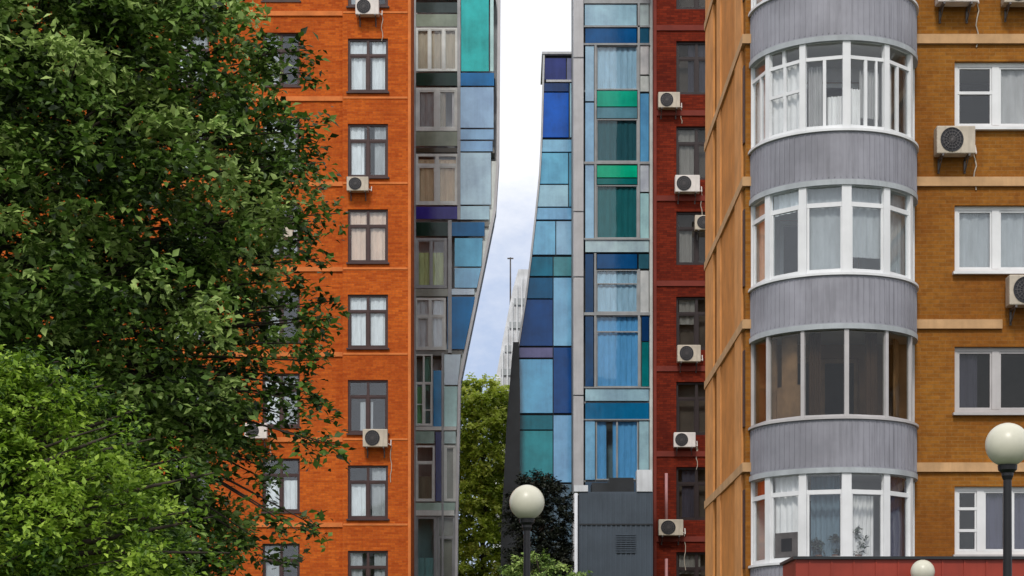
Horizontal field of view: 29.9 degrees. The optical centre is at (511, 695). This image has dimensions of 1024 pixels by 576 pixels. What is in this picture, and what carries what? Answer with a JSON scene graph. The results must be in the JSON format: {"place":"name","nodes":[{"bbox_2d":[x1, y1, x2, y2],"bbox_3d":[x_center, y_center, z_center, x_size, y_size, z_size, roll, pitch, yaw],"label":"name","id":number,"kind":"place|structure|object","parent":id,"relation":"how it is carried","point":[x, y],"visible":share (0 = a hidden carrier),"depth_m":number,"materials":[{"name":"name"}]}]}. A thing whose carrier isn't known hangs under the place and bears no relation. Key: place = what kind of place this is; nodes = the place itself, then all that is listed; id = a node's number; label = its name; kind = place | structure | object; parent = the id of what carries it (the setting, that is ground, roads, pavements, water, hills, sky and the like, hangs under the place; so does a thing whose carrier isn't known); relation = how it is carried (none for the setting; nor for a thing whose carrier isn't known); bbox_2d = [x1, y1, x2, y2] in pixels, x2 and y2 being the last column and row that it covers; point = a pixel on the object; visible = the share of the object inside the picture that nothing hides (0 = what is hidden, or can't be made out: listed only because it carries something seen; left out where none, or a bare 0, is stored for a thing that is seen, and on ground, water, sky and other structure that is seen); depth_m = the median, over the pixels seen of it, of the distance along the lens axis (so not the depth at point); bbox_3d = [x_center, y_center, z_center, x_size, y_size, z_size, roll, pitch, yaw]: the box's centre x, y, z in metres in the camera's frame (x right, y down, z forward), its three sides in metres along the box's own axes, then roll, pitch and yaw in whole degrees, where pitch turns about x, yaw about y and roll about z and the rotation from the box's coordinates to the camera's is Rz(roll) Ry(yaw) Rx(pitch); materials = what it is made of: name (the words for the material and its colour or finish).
{"place":"outdoors","nodes":[
{"label":"outdoors","id":0,"kind":"place"},
{"bbox_2d":[0,0,413,575],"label":"apartment building","id":1,"kind":"structure","parent":0,"point":[368,375],"depth_m":68.00,"materials":[{"name":"orange brick"}]},
{"bbox_2d":[174,34,208,87],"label":"window","id":2,"kind":"structure","parent":1,"relation":"in","point":[205,42],"depth_m":68.21,"materials":[{"name":"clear glass"}]},
{"bbox_2d":[244,423,271,461],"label":"air conditioner","id":3,"kind":"object","parent":1,"relation":"attached to","point":[260,433],"visible":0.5,"depth_m":67.57,"materials":[{"name":"metal"}]},
{"bbox_2d":[261,0,300,1],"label":"window","id":4,"kind":"structure","parent":1,"relation":"in","point":[261,0],"depth_m":67.96,"materials":[{"name":"clear glass"}]},
{"bbox_2d":[261,459,300,512],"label":"window","id":5,"kind":"structure","parent":1,"relation":"in","point":[289,493],"depth_m":68.21,"materials":[{"name":"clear glass"}]},
{"bbox_2d":[263,119,299,172],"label":"window","id":6,"kind":"structure","parent":1,"relation":"in","point":[275,119],"depth_m":68.21,"materials":[{"name":"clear glass"}]},
{"bbox_2d":[263,374,299,427],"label":"window","id":7,"kind":"structure","parent":1,"relation":"in","point":[297,376],"depth_m":68.21,"materials":[{"name":"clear glass"}]},
{"bbox_2d":[263,544,299,575],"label":"window","id":8,"kind":"structure","parent":1,"relation":"in","point":[268,571],"depth_m":68.13,"materials":[{"name":"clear glass"}]},
{"bbox_2d":[270,224,293,243],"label":"air conditioner","id":9,"kind":"object","parent":1,"relation":"attached to","point":[289,232],"visible":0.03,"depth_m":67.56,"materials":[{"name":"metal"}]},
{"bbox_2d":[263,34,300,87],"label":"window","id":10,"kind":"structure","parent":1,"relation":"in","point":[279,50],"depth_m":68.11,"materials":[{"name":"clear glass"}]},
{"bbox_2d":[263,289,300,342],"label":"window","id":11,"kind":"structure","parent":1,"relation":"in","point":[264,291],"depth_m":68.11,"materials":[{"name":"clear glass"}]},
{"bbox_2d":[265,204,299,257],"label":"window","id":12,"kind":"structure","parent":1,"relation":"in","point":[296,249],"depth_m":68.13,"materials":[{"name":"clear glass"}]},
{"bbox_2d":[347,177,371,200],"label":"air conditioner","id":13,"kind":"object","parent":1,"relation":"attached to","point":[357,184],"visible":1,"depth_m":67.43,"materials":[{"name":"metal"}]},
{"bbox_2d":[346,0,388,7],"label":"window","id":14,"kind":"structure","parent":1,"relation":"in","point":[351,3],"depth_m":67.91,"materials":[{"name":"clear glass"}]},
{"bbox_2d":[346,39,388,93],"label":"window","id":15,"kind":"structure","parent":1,"relation":"in","point":[359,56],"depth_m":68.01,"materials":[{"name":"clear glass"}]},
{"bbox_2d":[346,124,388,178],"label":"window","id":16,"kind":"structure","parent":1,"relation":"in","point":[356,140],"depth_m":68.01,"materials":[{"name":"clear glass"}]},
{"bbox_2d":[346,210,388,263],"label":"window","id":17,"kind":"structure","parent":1,"relation":"in","point":[368,229],"depth_m":68.01,"materials":[{"name":"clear glass"}]},
{"bbox_2d":[346,295,388,349],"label":"window","id":18,"kind":"structure","parent":1,"relation":"in","point":[367,328],"depth_m":68.01,"materials":[{"name":"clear glass"}]},
{"bbox_2d":[346,380,388,434],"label":"window","id":19,"kind":"structure","parent":1,"relation":"in","point":[366,408],"depth_m":67.91,"materials":[{"name":"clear glass"}]},
{"bbox_2d":[346,466,388,519],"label":"window","id":20,"kind":"structure","parent":1,"relation":"in","point":[359,491],"depth_m":68.01,"materials":[{"name":"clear glass"}]},
{"bbox_2d":[348,551,387,575],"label":"window","id":21,"kind":"structure","parent":1,"relation":"in","point":[355,567],"depth_m":68.01,"materials":[{"name":"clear glass"}]},
{"bbox_2d":[355,0,382,40],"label":"air conditioner","id":22,"kind":"object","parent":1,"relation":"attached to","point":[366,8],"visible":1,"depth_m":67.40,"materials":[{"name":"metal"}]},
{"bbox_2d":[363,429,391,481],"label":"air conditioner","id":23,"kind":"object","parent":1,"relation":"attached to","point":[375,438],"visible":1,"depth_m":67.37,"materials":[{"name":"metal"}]},
{"bbox_2d":[414,0,500,575],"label":"glass tower","id":24,"kind":"structure","parent":0,"point":[456,103],"depth_m":78.00,"materials":[{"name":"glass"}]},
{"bbox_2d":[416,354,432,425],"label":"window","id":25,"kind":"structure","parent":24,"relation":"in","point":[427,384],"depth_m":78.04,"materials":[{"name":"grey glass"}]},
{"bbox_2d":[416,445,434,501],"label":"window","id":26,"kind":"structure","parent":24,"relation":"in","point":[425,486],"depth_m":78.05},
{"bbox_2d":[416,516,435,575],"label":"window","id":27,"kind":"structure","parent":24,"relation":"in","point":[424,566],"depth_m":78.08,"materials":[{"name":"grey glass"}]},
{"bbox_2d":[416,298,445,349],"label":"window","id":28,"kind":"structure","parent":24,"relation":"in","point":[430,312],"depth_m":78.11,"materials":[{"name":"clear glass"}]},
{"bbox_2d":[416,238,446,288],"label":"window","id":29,"kind":"structure","parent":24,"relation":"in","point":[431,268],"depth_m":78.11,"materials":[{"name":"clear glass"}]},
{"bbox_2d":[416,28,456,71],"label":"window","id":30,"kind":"structure","parent":24,"relation":"in","point":[436,48],"depth_m":78.13,"materials":[{"name":"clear glass"}]},
{"bbox_2d":[416,88,456,130],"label":"window","id":31,"kind":"structure","parent":24,"relation":"in","point":[430,102],"depth_m":78.07,"materials":[{"name":"clear glass"}]},
{"bbox_2d":[416,154,456,204],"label":"window","id":32,"kind":"structure","parent":24,"relation":"in","point":[436,180],"depth_m":78.11,"materials":[{"name":"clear glass"}]},
{"bbox_2d":[437,516,454,575],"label":"window","id":33,"kind":"structure","parent":24,"relation":"in","point":[438,537],"depth_m":78.01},
{"bbox_2d":[444,445,455,501],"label":"window","id":34,"kind":"structure","parent":24,"relation":"in","point":[445,446],"depth_m":78.01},
{"bbox_2d":[493,257,527,561],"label":"apartment building","id":35,"kind":"structure","parent":0,"point":[513,323],"depth_m":125.00,"materials":[{"name":"concrete"}]},
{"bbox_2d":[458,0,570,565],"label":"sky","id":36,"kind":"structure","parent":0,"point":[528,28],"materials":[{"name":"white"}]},
{"bbox_2d":[500,52,570,575],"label":"glass tower","id":37,"kind":"structure","parent":0,"point":[538,431],"depth_m":84.00,"materials":[{"name":"blue glass"}]},
{"bbox_2d":[571,0,652,575],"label":"glass tower","id":38,"kind":"structure","parent":0,"point":[611,238],"depth_m":80.00,"materials":[{"name":"glass"}]},
{"bbox_2d":[596,270,637,311],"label":"window","id":39,"kind":"structure","parent":38,"relation":"in","point":[616,290],"depth_m":80.14,"materials":[{"name":"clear glass"}]},
{"bbox_2d":[596,420,637,479],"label":"window","id":40,"kind":"structure","parent":38,"relation":"in","point":[625,432],"depth_m":80.14,"materials":[{"name":"blue glass"}]},
{"bbox_2d":[597,45,637,89],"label":"window","id":41,"kind":"structure","parent":38,"relation":"in","point":[617,65],"depth_m":80.14,"materials":[{"name":"clear glass"}]},
{"bbox_2d":[597,119,637,160],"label":"window","id":42,"kind":"structure","parent":38,"relation":"in","point":[617,139],"depth_m":80.14,"materials":[{"name":"teal glass"}]},
{"bbox_2d":[597,185,637,237],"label":"window","id":43,"kind":"structure","parent":38,"relation":"in","point":[617,205],"depth_m":80.14,"materials":[{"name":"teal glass"}]},
{"bbox_2d":[596,316,640,386],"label":"window","id":44,"kind":"structure","parent":38,"relation":"in","point":[616,336],"depth_m":80.14,"materials":[{"name":"blue glass"}]},
{"bbox_2d":[573,470,652,575],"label":"service block","id":45,"kind":"structure","parent":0,"point":[613,526],"depth_m":66.00,"materials":[{"name":"metal"}]},
{"bbox_2d":[653,0,704,575],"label":"apartment building","id":46,"kind":"structure","parent":0,"point":[678,246],"depth_m":68.00,"materials":[{"name":"red brick"}]},
{"bbox_2d":[658,92,681,119],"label":"air conditioner","id":47,"kind":"object","parent":46,"relation":"attached to","point":[668,100],"visible":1,"depth_m":67.59,"materials":[{"name":"metal"}]},
{"bbox_2d":[658,519,685,569],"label":"air conditioner","id":48,"kind":"object","parent":46,"relation":"attached to","point":[670,527],"visible":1,"depth_m":67.53,"materials":[{"name":"metal"}]},
{"bbox_2d":[673,432,697,469],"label":"air conditioner","id":49,"kind":"object","parent":46,"relation":"attached to","point":[684,439],"visible":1,"depth_m":67.59,"materials":[{"name":"metal"}]},
{"bbox_2d":[674,175,702,214],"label":"air conditioner","id":50,"kind":"object","parent":46,"relation":"attached to","point":[686,184],"visible":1,"depth_m":67.53,"materials":[{"name":"metal"}]},
{"bbox_2d":[677,345,702,372],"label":"air conditioner","id":51,"kind":"object","parent":46,"relation":"attached to","point":[688,353],"visible":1,"depth_m":67.56,"materials":[{"name":"metal"}]},
{"bbox_2d":[676,0,704,8],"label":"window","id":52,"kind":"structure","parent":46,"relation":"in","point":[696,2],"depth_m":68.11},
{"bbox_2d":[676,42,704,93],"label":"window","id":53,"kind":"structure","parent":46,"relation":"in","point":[696,50],"depth_m":68.13,"materials":[{"name":"grey glass"}]},
{"bbox_2d":[676,127,704,179],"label":"window","id":54,"kind":"structure","parent":46,"relation":"in","point":[687,144],"depth_m":68.21,"materials":[{"name":"grey glass"}]},
{"bbox_2d":[676,212,704,264],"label":"window","id":55,"kind":"structure","parent":46,"relation":"in","point":[683,234],"depth_m":68.13,"materials":[{"name":"grey glass"}]},
{"bbox_2d":[676,297,704,349],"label":"window","id":56,"kind":"structure","parent":46,"relation":"in","point":[688,313],"depth_m":68.13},
{"bbox_2d":[676,382,704,434],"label":"window","id":57,"kind":"structure","parent":46,"relation":"in","point":[696,399],"depth_m":68.11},
{"bbox_2d":[676,467,704,519],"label":"window","id":58,"kind":"structure","parent":46,"relation":"in","point":[690,485],"depth_m":68.13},
{"bbox_2d":[676,552,704,575],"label":"window","id":59,"kind":"structure","parent":46,"relation":"in","point":[692,559],"depth_m":68.13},
{"bbox_2d":[694,215,704,239],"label":"air conditioner","id":60,"kind":"object","parent":46,"relation":"attached to","point":[699,223],"visible":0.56,"depth_m":67.57,"materials":[{"name":"metal"}]},
{"bbox_2d":[704,0,1023,575],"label":"apartment building","id":61,"kind":"structure","parent":0,"point":[864,349],"depth_m":39.97,"materials":[{"name":"brick"}]},
{"bbox_2d":[742,65,744,144],"bbox_3d":[4.850,-12.361,40.190,0.027,1.611,0.220,0,0,0],"label":"slot window","id":62,"kind":"structure","parent":61,"relation":"in","point":[743,70],"depth_m":40.11,"materials":[{"name":"brown glass"}]},
{"bbox_2d":[742,209,744,287],"bbox_3d":[4.850,-9.361,40.190,0.027,1.611,0.220,0,0,0],"label":"slot window","id":63,"kind":"structure","parent":61,"relation":"in","point":[743,212],"depth_m":40.11,"materials":[{"name":"brown glass"}]},
{"bbox_2d":[742,350,744,427],"bbox_3d":[4.850,-6.422,40.190,0.027,1.600,0.220,0,0,0],"label":"slot window","id":64,"kind":"structure","parent":61,"relation":"in","point":[743,353],"depth_m":40.11,"materials":[{"name":"brown glass"}]},
{"bbox_2d":[742,489,744,568],"bbox_3d":[4.850,-3.489,40.190,0.027,1.644,0.220,0,0,0],"label":"slot window","id":65,"kind":"structure","parent":61,"relation":"in","point":[743,492],"depth_m":40.11,"materials":[{"name":"black glass"}]},
{"bbox_2d":[810,537,824,555],"bbox_3d":[6.149,-2.966,38.821,0.349,0.504,0.359,0,0,24],"label":"potted plant","id":66,"kind":"object","parent":61,"relation":"in","point":[814,543],"visible":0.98,"depth_m":38.78,"materials":[{"name":"green plant"}]},
{"bbox_2d":[826,534,839,555],"bbox_3d":[6.549,-2.995,38.717,0.364,0.564,0.295,0,0,31],"label":"potted plant","id":67,"kind":"object","parent":61,"relation":"in","point":[836,539],"visible":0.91,"depth_m":38.68,"materials":[{"name":"green plant"}]},
{"bbox_2d":[853,526,868,555],"bbox_3d":[7.009,-3.122,38.744,0.374,0.817,0.366,0,0,-41],"label":"potted plant","id":68,"kind":"object","parent":61,"relation":"in","point":[861,546],"visible":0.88,"depth_m":38.69,"materials":[{"name":"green plant"}]},
{"bbox_2d":[934,126,976,189],"bbox_3d":[9.220,-11.147,39.780,0.925,1.221,0.467,0,0,0],"label":"air conditioner","id":69,"kind":"object","parent":61,"relation":"attached to","point":[954,141],"visible":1,"depth_m":39.57,"materials":[{"name":"metal"}]},
{"bbox_2d":[935,0,978,46],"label":"air conditioner","id":70,"kind":"object","parent":61,"relation":"attached to","point":[942,4],"visible":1,"depth_m":39.73,"materials":[{"name":"metal"}]},
{"bbox_2d":[952,207,1023,274],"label":"window","id":71,"kind":"structure","parent":61,"relation":"in","point":[988,240],"depth_m":40.20,"materials":[{"name":"white plastic"}]},
{"bbox_2d":[952,348,1023,415],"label":"window","id":72,"kind":"structure","parent":61,"relation":"in","point":[965,358],"depth_m":40.11,"materials":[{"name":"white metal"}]},
{"bbox_2d":[952,487,1023,555],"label":"window","id":73,"kind":"structure","parent":61,"relation":"in","point":[988,501],"depth_m":40.11,"materials":[{"name":"white plastic"}]},
{"bbox_2d":[955,63,1023,130],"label":"window","id":74,"kind":"structure","parent":61,"relation":"in","point":[1006,80],"depth_m":40.11,"materials":[{"name":"white plastic"}]},
{"bbox_2d":[1001,0,1023,21],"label":"air conditioner","id":75,"kind":"object","parent":61,"relation":"attached to","point":[1007,4],"visible":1,"depth_m":39.72,"materials":[{"name":"metal"}]},
{"bbox_2d":[1006,275,1023,324],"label":"air conditioner","id":76,"kind":"object","parent":61,"relation":"attached to","point":[1014,292],"visible":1,"depth_m":39.53,"materials":[{"name":"metal"}]},
{"bbox_3d":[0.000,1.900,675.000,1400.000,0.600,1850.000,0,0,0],"label":"ground","id":77,"kind":"structure","parent":0,"visible":0},
{"bbox_2d":[0,340,234,575],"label":"young tree","id":78,"kind":"object","parent":77,"relation":"on","point":[29,546],"visible":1,"depth_m":15.67,"materials":[{"name":"green plant"}]},
{"bbox_2d":[0,0,355,575],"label":"shade tree","id":79,"kind":"object","parent":77,"relation":"on","point":[83,293],"visible":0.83,"depth_m":22.93,"materials":[{"name":"green plant"}]},
{"bbox_2d":[458,372,509,575],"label":"lime tree","id":80,"kind":"object","parent":77,"relation":"on","point":[480,411],"visible":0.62,"depth_m":96.31,"materials":[{"name":"green plant"}]},
{"bbox_2d":[509,485,544,575],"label":"street lamp","id":81,"kind":"object","parent":77,"relation":"on","point":[526,502],"visible":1,"depth_m":24.42,"materials":[{"name":"white glass"}]},
{"bbox_2d":[498,468,573,575],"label":"evergreen tree","id":82,"kind":"object","parent":77,"relation":"on","point":[544,520],"visible":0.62,"depth_m":69.61,"materials":[{"name":"green plant"}]},
{"bbox_2d":[491,549,592,575],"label":"bush","id":83,"kind":"object","parent":77,"relation":"on","point":[545,568],"visible":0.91,"depth_m":59.90,"materials":[{"name":"green plant"}]},
{"bbox_2d":[780,556,1023,575],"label":"entrance canopy","id":84,"kind":"object","parent":77,"relation":"on","point":[886,565],"visible":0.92,"depth_m":36.45,"materials":[{"name":"red metal"}]},
{"bbox_2d":[910,560,934,575],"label":"street lamp","id":85,"kind":"object","parent":77,"relation":"on","point":[922,567],"visible":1,"depth_m":35.83,"materials":[{"name":"white glass"}]},
{"bbox_2d":[985,423,1023,575],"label":"street lamp","id":86,"kind":"object","parent":77,"relation":"on","point":[1004,445],"visible":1,"depth_m":19.68,"materials":[{"name":"white glass"}]}
]}

